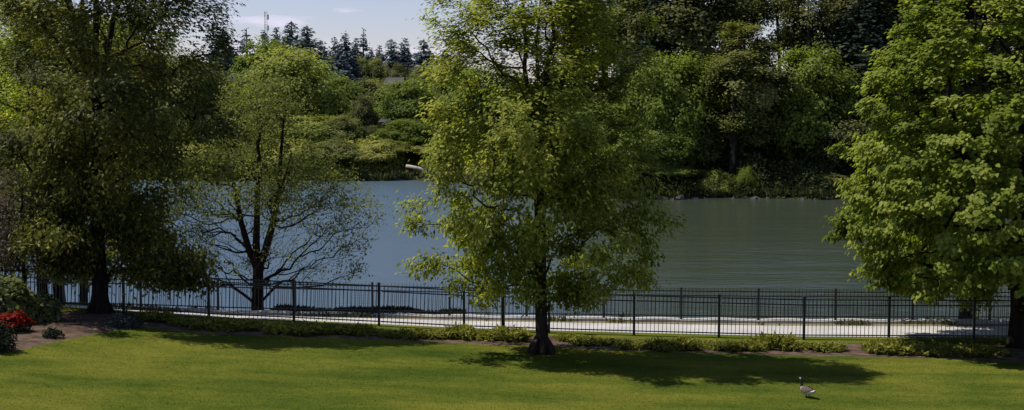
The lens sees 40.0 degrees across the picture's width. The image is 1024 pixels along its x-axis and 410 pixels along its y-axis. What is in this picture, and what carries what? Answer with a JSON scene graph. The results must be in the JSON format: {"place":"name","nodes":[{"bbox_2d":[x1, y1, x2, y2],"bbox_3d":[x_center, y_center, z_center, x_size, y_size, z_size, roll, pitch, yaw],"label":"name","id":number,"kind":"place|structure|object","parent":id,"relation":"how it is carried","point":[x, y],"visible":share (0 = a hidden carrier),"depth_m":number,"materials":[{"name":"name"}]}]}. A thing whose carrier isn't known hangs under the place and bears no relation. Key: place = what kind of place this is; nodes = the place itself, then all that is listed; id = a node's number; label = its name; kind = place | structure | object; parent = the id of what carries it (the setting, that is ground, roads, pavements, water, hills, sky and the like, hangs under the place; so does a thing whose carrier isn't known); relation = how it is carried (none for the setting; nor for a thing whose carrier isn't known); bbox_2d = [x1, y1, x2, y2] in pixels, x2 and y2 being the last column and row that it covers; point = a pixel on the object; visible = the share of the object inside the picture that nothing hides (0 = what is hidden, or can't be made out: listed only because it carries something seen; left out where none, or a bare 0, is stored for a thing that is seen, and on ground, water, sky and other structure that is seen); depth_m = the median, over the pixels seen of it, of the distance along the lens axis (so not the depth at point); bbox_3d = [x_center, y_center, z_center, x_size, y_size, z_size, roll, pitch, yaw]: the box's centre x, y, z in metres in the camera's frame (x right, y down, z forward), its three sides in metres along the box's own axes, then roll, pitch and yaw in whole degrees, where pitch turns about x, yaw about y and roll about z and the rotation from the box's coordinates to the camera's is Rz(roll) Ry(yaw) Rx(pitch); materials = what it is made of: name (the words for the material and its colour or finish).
{"place":"outdoors","nodes":[
{"label":"outdoors","id":0,"kind":"place"},
{"bbox_2d":[0,180,1011,318],"bbox_3d":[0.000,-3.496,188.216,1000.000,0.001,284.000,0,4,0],"label":"river","id":1,"kind":"structure","parent":0,"point":[737,244],"depth_m":90.29,"materials":[{"name":"liquid"}]},
{"bbox_2d":[0,0,1012,90],"label":"sky","id":2,"kind":"structure","parent":0,"point":[383,20],"materials":[{"name":"white"}]},
{"bbox_2d":[3,94,1018,336],"bbox_3d":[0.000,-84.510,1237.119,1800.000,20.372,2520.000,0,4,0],"label":"ground","id":3,"kind":"structure","parent":0,"point":[415,159],"depth_m":173.15,"materials":[{"name":"plant"}]},
{"bbox_2d":[0,0,103,126],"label":"broadleaf tree","id":4,"kind":"object","parent":3,"relation":"on","point":[57,60],"visible":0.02,"depth_m":204.00,"materials":[{"name":"green plant"}]},
{"bbox_2d":[0,2,147,301],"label":"broadleaf tree","id":5,"kind":"object","parent":3,"relation":"on","point":[10,95],"visible":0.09,"depth_m":46.12,"materials":[{"name":"green plant"}]},
{"bbox_2d":[0,0,167,295],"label":"broadleaf tree","id":6,"kind":"object","parent":3,"relation":"on","point":[8,105],"visible":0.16,"depth_m":46.69,"materials":[{"name":"green plant"}]},
{"bbox_2d":[0,0,178,301],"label":"broadleaf tree","id":7,"kind":"object","parent":3,"relation":"on","point":[34,81],"visible":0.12,"depth_m":45.38,"materials":[{"name":"green plant"}]},
{"bbox_2d":[88,10,208,131],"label":"broadleaf tree","id":8,"kind":"object","parent":3,"relation":"on","point":[169,41],"visible":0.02,"depth_m":209.49,"materials":[{"name":"green plant"}]},
{"bbox_2d":[142,48,241,145],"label":"broadleaf tree","id":9,"kind":"object","parent":3,"relation":"on","point":[194,111],"visible":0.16,"depth_m":200.92,"materials":[{"name":"green plant"}]},
{"bbox_2d":[183,84,254,145],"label":"broadleaf tree","id":10,"kind":"object","parent":3,"relation":"on","point":[205,119],"visible":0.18,"depth_m":200.68,"materials":[{"name":"green plant"}]},
{"bbox_2d":[201,24,241,88],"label":"conifer","id":11,"kind":"object","parent":3,"relation":"on","point":[229,60],"visible":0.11,"depth_m":326.26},
{"bbox_2d":[207,94,315,144],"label":"broadleaf tree","id":12,"kind":"object","parent":3,"relation":"on","point":[285,115],"visible":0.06,"depth_m":197.07,"materials":[{"name":"green plant"}]},
{"bbox_2d":[229,34,298,92],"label":"broadleaf tree","id":13,"kind":"object","parent":3,"relation":"on","point":[244,62],"visible":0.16,"depth_m":237.05,"materials":[{"name":"green plant"}]},
{"bbox_2d":[141,66,393,309],"bbox_3d":[-8.253,-0.441,45.656,8.912,8.168,6.141,0,4,0],"label":"airy tree","id":14,"kind":"object","parent":3,"relation":"on","point":[256,255],"visible":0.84,"depth_m":45.31,"materials":[{"name":"green plant"}]},
{"bbox_2d":[275,21,304,54],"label":"conifer","id":15,"kind":"object","parent":3,"relation":"on","point":[291,38],"visible":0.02,"depth_m":386.65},
{"bbox_2d":[235,42,358,118],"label":"broadleaf tree","id":16,"kind":"object","parent":3,"relation":"on","point":[313,83],"visible":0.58,"depth_m":209.59,"materials":[{"name":"green plant"}]},
{"bbox_2d":[261,136,337,170],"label":"waterside bush","id":17,"kind":"object","parent":3,"relation":"on","point":[303,143],"visible":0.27,"depth_m":184.89,"materials":[{"name":"plant"}]},
{"bbox_2d":[284,26,322,59],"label":"conifer","id":18,"kind":"object","parent":3,"relation":"on","point":[303,43],"visible":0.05,"depth_m":381.78,"materials":[{"name":"plant"}]},
{"bbox_2d":[246,115,364,147],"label":"broadleaf tree","id":19,"kind":"object","parent":3,"relation":"on","point":[314,125],"visible":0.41,"depth_m":191.05,"materials":[{"name":"green plant"}]},
{"bbox_2d":[310,40,341,86],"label":"conifer","id":20,"kind":"object","parent":3,"relation":"on","point":[325,55],"visible":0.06,"depth_m":298.22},
{"bbox_2d":[299,139,365,162],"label":"waterside bush","id":21,"kind":"object","parent":3,"relation":"on","point":[348,148],"visible":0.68,"depth_m":184.11,"materials":[{"name":"green plant"}]},
{"bbox_2d":[129,165,561,190],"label":"waterline growth","id":22,"kind":"object","parent":3,"relation":"on","point":[399,173],"visible":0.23,"depth_m":183.29,"materials":[{"name":"plant"}]},
{"bbox_2d":[321,113,370,144],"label":"broadleaf tree","id":23,"kind":"object","parent":3,"relation":"on","point":[339,125],"visible":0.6,"depth_m":191.84,"materials":[{"name":"green plant"}]},
{"bbox_2d":[330,31,365,86],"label":"conifer","id":24,"kind":"object","parent":3,"relation":"on","point":[346,63],"visible":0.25,"depth_m":337.06,"materials":[{"name":"plant"}]},
{"bbox_2d":[115,129,583,182],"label":"undergrowth","id":25,"kind":"object","parent":3,"relation":"on","point":[372,164],"visible":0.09,"depth_m":185.16,"materials":[{"name":"plant"}]},
{"bbox_2d":[325,73,375,118],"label":"broadleaf tree","id":26,"kind":"object","parent":3,"relation":"on","point":[340,82],"visible":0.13,"depth_m":224.32,"materials":[{"name":"green plant"}]},
{"bbox_2d":[346,93,382,129],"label":"broadleaf tree","id":27,"kind":"object","parent":3,"relation":"on","point":[364,113],"visible":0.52,"depth_m":198.31,"materials":[{"name":"green plant"}]},
{"bbox_2d":[270,304,466,313],"bbox_3d":[-4.579,3.425,45.339,6.325,0.651,1.880,0,4,0],"label":"growth","id":28,"kind":"object","parent":3,"relation":"on","point":[402,308],"visible":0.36,"depth_m":45.01,"materials":[{"name":"green plant"}]},
{"bbox_2d":[339,142,405,164],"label":"waterside bush","id":29,"kind":"object","parent":3,"relation":"on","point":[368,156],"visible":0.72,"depth_m":184.34,"materials":[{"name":"plant"}]},
{"bbox_2d":[347,78,401,117],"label":"broadleaf tree","id":30,"kind":"object","parent":3,"relation":"on","point":[368,85],"visible":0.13,"depth_m":228.20,"materials":[{"name":"green plant"}]},
{"bbox_2d":[364,56,388,85],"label":"broadleaf tree","id":31,"kind":"object","parent":3,"relation":"on","point":[377,70],"visible":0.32,"depth_m":346.36,"materials":[{"name":"green plant"}]},
{"bbox_2d":[359,138,414,153],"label":"waterside bush","id":32,"kind":"object","parent":3,"relation":"on","point":[390,144],"visible":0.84,"depth_m":186.37,"materials":[{"name":"plant"}]},
{"bbox_2d":[375,39,406,73],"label":"conifer","id":33,"kind":"object","parent":3,"relation":"on","point":[393,55],"visible":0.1,"depth_m":396.88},
{"bbox_2d":[379,61,412,98],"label":"broadleaf tree","id":34,"kind":"object","parent":3,"relation":"on","point":[396,70],"visible":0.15,"depth_m":341.64,"materials":[{"name":"green plant"}]},
{"bbox_2d":[393,38,415,70],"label":"conifer","id":35,"kind":"object","parent":3,"relation":"on","point":[404,57],"visible":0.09,"depth_m":397.09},
{"bbox_2d":[373,76,443,131],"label":"broadleaf tree","id":36,"kind":"object","parent":3,"relation":"on","point":[394,106],"visible":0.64,"depth_m":212.07,"materials":[{"name":"green plant"}]},
{"bbox_2d":[372,117,444,148],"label":"broadleaf tree","id":37,"kind":"object","parent":3,"relation":"on","point":[403,129],"visible":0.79,"depth_m":190.60,"materials":[{"name":"green plant"}]},
{"bbox_2d":[406,38,439,77],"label":"conifer","id":38,"kind":"object","parent":3,"relation":"on","point":[420,58],"visible":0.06,"depth_m":376.90,"materials":[{"name":"plant"}]},
{"bbox_2d":[428,55,471,120],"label":"broadleaf tree","id":39,"kind":"object","parent":3,"relation":"on","point":[440,92],"visible":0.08,"depth_m":241.25,"materials":[{"name":"green plant"}]},
{"bbox_2d":[422,65,533,139],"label":"broadleaf tree","id":40,"kind":"object","parent":3,"relation":"on","point":[481,100],"visible":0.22,"depth_m":210.56,"materials":[{"name":"green plant"}]},
{"bbox_2d":[0,311,1023,362],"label":"mulch bed","id":41,"kind":"object","parent":3,"relation":"on","point":[71,324],"visible":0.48,"depth_m":37.80,"materials":[{"name":"soil"}]},
{"bbox_2d":[0,320,19,353],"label":"clipped shrub","id":42,"kind":"object","parent":41,"relation":"on","point":[6,342],"visible":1,"depth_m":32.45,"materials":[{"name":"green plant"}]},
{"bbox_2d":[0,310,36,332],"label":"flowering shrub","id":43,"kind":"object","parent":41,"relation":"on","point":[18,319],"visible":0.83,"depth_m":35.46,"materials":[{"name":"red plant"}]},
{"bbox_2d":[0,273,44,322],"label":"leafy shrub","id":44,"kind":"object","parent":41,"relation":"on","point":[16,294],"visible":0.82,"depth_m":36.97,"materials":[{"name":"green plant"}]},
{"bbox_2d":[0,161,87,285],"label":"ornamental tree","id":45,"kind":"object","parent":41,"relation":"on","point":[4,234],"visible":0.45,"depth_m":38.80,"materials":[{"name":"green plant"}]},
{"bbox_2d":[32,289,62,322],"bbox_3d":[-12.681,2.736,37.868,1.222,0.914,1.234,0,4,0],"label":"leafy shrub","id":46,"kind":"object","parent":41,"relation":"on","point":[52,307],"visible":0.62,"depth_m":37.65,"materials":[{"name":"green plant"}]},
{"bbox_2d":[103,308,142,329],"bbox_3d":[-10.325,3.038,37.468,1.022,0.584,0.969,0,4,0],"label":"silvery shrub","id":47,"kind":"object","parent":41,"relation":"on","point":[123,321],"visible":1,"depth_m":37.31,"materials":[{"name":"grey plant"}]},
{"bbox_2d":[0,0,253,313],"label":"broadleaf tree","id":48,"kind":"object","parent":41,"relation":"on","point":[129,236],"visible":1,"depth_m":38.23,"materials":[{"name":"green plant"}]},
{"bbox_2d":[133,309,174,321],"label":"juniper shrub","id":49,"kind":"object","parent":41,"relation":"on","point":[148,315],"visible":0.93,"depth_m":38.94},
{"bbox_2d":[182,314,227,331],"bbox_3d":[-8.377,3.235,38.560,1.458,0.400,1.492,1,4,14],"label":"juniper shrub","id":50,"kind":"object","parent":41,"relation":"on","point":[208,322],"visible":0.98,"depth_m":38.21,"materials":[{"name":"plant"}]},
{"bbox_2d":[214,316,256,332],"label":"juniper shrub","id":51,"kind":"object","parent":41,"relation":"on","point":[240,324],"visible":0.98,"depth_m":38.24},
{"bbox_2d":[260,319,299,335],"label":"juniper shrub","id":52,"kind":"object","parent":41,"relation":"on","point":[276,328],"visible":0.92,"depth_m":37.96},
{"bbox_2d":[284,319,327,336],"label":"juniper shrub","id":53,"kind":"object","parent":41,"relation":"on","point":[306,329],"visible":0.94,"depth_m":37.95,"materials":[{"name":"plant"}]},
{"bbox_2d":[320,321,351,335],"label":"juniper shrub","id":54,"kind":"object","parent":41,"relation":"on","point":[338,328],"visible":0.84,"depth_m":38.39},
{"bbox_2d":[344,322,378,336],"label":"juniper shrub","id":55,"kind":"object","parent":41,"relation":"on","point":[360,329],"visible":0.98,"depth_m":38.41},
{"bbox_2d":[396,327,433,339],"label":"juniper shrub","id":56,"kind":"object","parent":41,"relation":"on","point":[411,334],"visible":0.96,"depth_m":38.39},
{"bbox_2d":[438,321,478,340],"bbox_3d":[-1.511,3.510,38.997,1.267,0.505,1.296,1,4,13],"label":"juniper shrub","id":57,"kind":"object","parent":41,"relation":"on","point":[464,332],"visible":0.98,"depth_m":38.68,"materials":[{"name":"plant"}]},
{"bbox_2d":[471,327,506,341],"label":"juniper shrub","id":58,"kind":"object","parent":41,"relation":"on","point":[482,334],"visible":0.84,"depth_m":38.60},
{"bbox_2d":[488,324,534,342],"bbox_3d":[-0.120,3.547,38.886,1.540,0.521,1.248,3,5,39],"label":"juniper shrub","id":59,"kind":"object","parent":41,"relation":"on","point":[512,334],"visible":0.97,"depth_m":38.63,"materials":[{"name":"plant"}]},
{"bbox_2d":[566,334,598,346],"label":"juniper shrub","id":60,"kind":"object","parent":41,"relation":"on","point":[584,340],"visible":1,"depth_m":38.25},
{"bbox_2d":[612,337,644,350],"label":"juniper shrub","id":61,"kind":"object","parent":41,"relation":"on","point":[625,343],"visible":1,"depth_m":37.87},
{"bbox_2d":[637,336,684,352],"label":"juniper shrub","id":62,"kind":"object","parent":41,"relation":"on","point":[656,346],"visible":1,"depth_m":37.71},
{"bbox_2d":[653,334,706,350],"bbox_3d":[4.512,3.736,38.209,1.524,0.447,1.235,0,4,-1],"label":"juniper shrub","id":63,"kind":"object","parent":41,"relation":"on","point":[688,343],"visible":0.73,"depth_m":37.90,"materials":[{"name":"plant"}]},
{"bbox_2d":[708,337,746,351],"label":"juniper shrub","id":64,"kind":"object","parent":41,"relation":"on","point":[731,346],"visible":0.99,"depth_m":37.87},
{"bbox_2d":[738,338,768,352],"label":"juniper shrub","id":65,"kind":"object","parent":41,"relation":"on","point":[751,346],"visible":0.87,"depth_m":37.96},
{"bbox_2d":[749,330,806,351],"bbox_3d":[7.272,3.780,38.558,1.697,0.628,1.208,2,4,24],"label":"juniper shrub","id":66,"kind":"object","parent":41,"relation":"on","point":[787,342],"visible":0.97,"depth_m":38.31,"materials":[{"name":"plant"}]},
{"bbox_2d":[800,339,847,352],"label":"juniper shrub","id":67,"kind":"object","parent":41,"relation":"on","point":[826,347],"visible":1,"depth_m":38.23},
{"bbox_2d":[859,338,892,354],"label":"juniper shrub","id":68,"kind":"object","parent":41,"relation":"on","point":[874,346],"visible":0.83,"depth_m":37.96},
{"bbox_2d":[880,337,925,355],"bbox_3d":[10.482,3.849,38.044,1.382,0.510,1.416,-1,4,-8],"label":"juniper shrub","id":69,"kind":"object","parent":41,"relation":"on","point":[899,347],"visible":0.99,"depth_m":37.66,"materials":[{"name":"plant"}]},
{"bbox_2d":[819,0,1023,348],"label":"maple tree","id":70,"kind":"object","parent":41,"relation":"on","point":[928,213],"visible":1,"depth_m":37.09,"materials":[{"name":"green plant"}]},
{"bbox_2d":[914,344,948,356],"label":"juniper shrub","id":71,"kind":"object","parent":41,"relation":"on","point":[935,351],"visible":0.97,"depth_m":37.51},
{"bbox_2d":[953,341,991,356],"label":"juniper shrub","id":72,"kind":"object","parent":41,"relation":"on","point":[974,350],"visible":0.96,"depth_m":37.59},
{"bbox_2d":[60,307,1006,343],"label":"grass verge","id":73,"kind":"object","parent":3,"relation":"on","point":[967,340],"depth_m":40.33,"materials":[{"name":"plant"}]},
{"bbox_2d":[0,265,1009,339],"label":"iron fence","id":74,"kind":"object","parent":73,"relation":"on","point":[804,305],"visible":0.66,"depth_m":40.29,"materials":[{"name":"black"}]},
{"bbox_2d":[63,305,1008,323],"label":"kerb","id":75,"kind":"structure","parent":3,"relation":"on","point":[590,318],"depth_m":44.23,"materials":[{"name":"concrete"}]},
{"bbox_2d":[1,274,1009,319],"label":"iron fence","id":76,"kind":"object","parent":75,"relation":"on","point":[758,291],"visible":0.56,"depth_m":44.41,"materials":[{"name":"black"}]},
{"bbox_2d":[519,0,626,110],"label":"tall tree","id":77,"kind":"object","parent":3,"relation":"on","point":[586,58],"visible":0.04,"depth_m":184.22,"materials":[{"name":"green plant"}]},
{"bbox_2d":[185,312,1008,325],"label":"dirt verge","id":78,"kind":"structure","parent":3,"relation":"on","point":[765,324],"depth_m":43.90,"materials":[{"name":"soil"}]},
{"bbox_2d":[60,301,957,325],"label":"weeds","id":79,"kind":"object","parent":78,"relation":"on","point":[346,314],"visible":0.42,"depth_m":43.98,"materials":[{"name":"plant"}]},
{"bbox_2d":[552,101,649,158],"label":"broadleaf tree","id":80,"kind":"object","parent":3,"relation":"on","point":[611,141],"visible":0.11,"depth_m":156.61,"materials":[{"name":"green plant"}]},
{"bbox_2d":[598,0,693,118],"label":"conifer","id":81,"kind":"object","parent":3,"relation":"on","point":[659,45],"visible":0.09,"depth_m":165.99,"materials":[{"name":"plant"}]},
{"bbox_2d":[584,0,710,100],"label":"tall tree","id":82,"kind":"object","parent":3,"relation":"on","point":[625,9],"visible":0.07,"depth_m":172.54,"materials":[{"name":"green plant"}]},
{"bbox_2d":[595,122,707,171],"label":"broadleaf tree","id":83,"kind":"object","parent":3,"relation":"on","point":[674,152],"visible":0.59,"depth_m":149.95,"materials":[{"name":"green plant"}]},
{"bbox_2d":[607,46,728,166],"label":"broadleaf tree","id":84,"kind":"object","parent":3,"relation":"on","point":[676,107],"visible":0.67,"depth_m":153.08,"materials":[{"name":"green plant"}]},
{"bbox_2d":[639,166,707,176],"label":"waterside bush","id":85,"kind":"object","parent":3,"relation":"on","point":[684,171],"visible":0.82,"depth_m":149.00,"materials":[{"name":"green plant"}]},
{"bbox_2d":[619,0,774,107],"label":"tall tree","id":86,"kind":"object","parent":3,"relation":"on","point":[695,36],"visible":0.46,"depth_m":164.43,"materials":[{"name":"green plant"}]},
{"bbox_2d":[696,167,736,196],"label":"waterside bush","id":87,"kind":"object","parent":3,"relation":"on","point":[714,179],"visible":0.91,"depth_m":149.43,"materials":[{"name":"plant"}]},
{"bbox_2d":[685,106,760,167],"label":"broadleaf tree","id":88,"kind":"object","parent":3,"relation":"on","point":[723,148],"visible":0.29,"depth_m":154.35,"materials":[{"name":"green plant"}]},
{"bbox_2d":[729,73,737,176],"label":"tree snag","id":89,"kind":"object","parent":3,"relation":"on","point":[733,154],"visible":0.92,"depth_m":152.10,"materials":[{"name":"brown plant"}]},
{"bbox_2d":[682,19,802,167],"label":"tall tree","id":90,"kind":"object","parent":3,"relation":"on","point":[760,92],"visible":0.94,"depth_m":153.06,"materials":[{"name":"green plant"}]},
{"bbox_2d":[716,0,775,94],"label":"tall tree","id":91,"kind":"object","parent":3,"relation":"on","point":[758,20],"visible":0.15,"depth_m":181.74,"materials":[{"name":"green plant"}]},
{"bbox_2d":[733,164,759,194],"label":"waterside bush","id":92,"kind":"object","parent":3,"relation":"on","point":[746,177],"visible":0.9,"depth_m":148.93,"materials":[{"name":"green plant"}]},
{"bbox_2d":[581,145,951,197],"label":"undergrowth","id":93,"kind":"object","parent":3,"relation":"on","point":[757,162],"visible":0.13,"depth_m":150.92,"materials":[{"name":"plant"}]},
{"bbox_2d":[747,0,806,70],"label":"tall tree","id":94,"kind":"object","parent":3,"relation":"on","point":[777,7],"visible":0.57,"depth_m":169.96,"materials":[{"name":"green plant"}]},
{"bbox_2d":[599,181,962,199],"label":"waterline growth","id":95,"kind":"object","parent":3,"relation":"on","point":[833,192],"visible":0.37,"depth_m":147.63,"materials":[{"name":"plant"}]},
{"bbox_2d":[773,0,825,90],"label":"tall tree","id":96,"kind":"object","parent":3,"relation":"on","point":[812,32],"visible":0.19,"depth_m":173.61,"materials":[{"name":"green plant"}]},
{"bbox_2d":[772,0,837,75],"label":"tall tree","id":97,"kind":"object","parent":3,"relation":"on","point":[809,15],"visible":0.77,"depth_m":166.52,"materials":[{"name":"green plant"}]},
{"bbox_2d":[752,37,868,163],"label":"broadleaf tree","id":98,"kind":"object","parent":3,"relation":"on","point":[812,97],"visible":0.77,"depth_m":154.63,"materials":[{"name":"green plant"}]},
{"bbox_2d":[780,110,886,171],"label":"broadleaf tree","id":99,"kind":"object","parent":3,"relation":"on","point":[855,127],"visible":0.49,"depth_m":153.10,"materials":[{"name":"green plant"}]},
{"bbox_2d":[797,0,929,154],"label":"conifer","id":100,"kind":"object","parent":3,"relation":"on","point":[852,45],"visible":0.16,"depth_m":163.33,"materials":[{"name":"plant"}]},
{"bbox_2d":[816,0,935,110],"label":"tall tree","id":101,"kind":"object","parent":3,"relation":"on","point":[890,8],"visible":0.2,"depth_m":166.28,"materials":[{"name":"green plant"}]},
{"bbox_2d":[841,112,1018,320],"bbox_3d":[14.905,0.284,45.525,8.019,7.743,7.237,0,4,0],"label":"broadleaf tree","id":102,"kind":"object","parent":3,"relation":"on","point":[981,293],"visible":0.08,"depth_m":43.77,"materials":[{"name":"green plant"}]},
{"bbox_2d":[876,0,1004,119],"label":"tall tree","id":103,"kind":"object","parent":3,"relation":"on","point":[942,92],"visible":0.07,"depth_m":169.43,"materials":[{"name":"green plant"}]},
{"bbox_2d":[934,0,1023,114],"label":"tall tree","id":104,"kind":"object","parent":3,"relation":"on","point":[981,85],"visible":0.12,"depth_m":172.00,"materials":[{"name":"green plant"}]},
{"bbox_2d":[0,327,1023,409],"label":"lawn","id":105,"kind":"structure","parent":0,"point":[638,358],"depth_m":32.35,"materials":[{"name":"green plant"}]},
{"bbox_2d":[389,0,695,355],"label":"broadleaf tree","id":106,"kind":"object","parent":105,"relation":"on","point":[543,99],"visible":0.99,"depth_m":34.98,"materials":[{"name":"green plant"}]},
{"bbox_2d":[66,307,1008,336],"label":"path","id":107,"kind":"structure","parent":0,"point":[979,330],"depth_m":42.41,"materials":[{"name":"concrete"}]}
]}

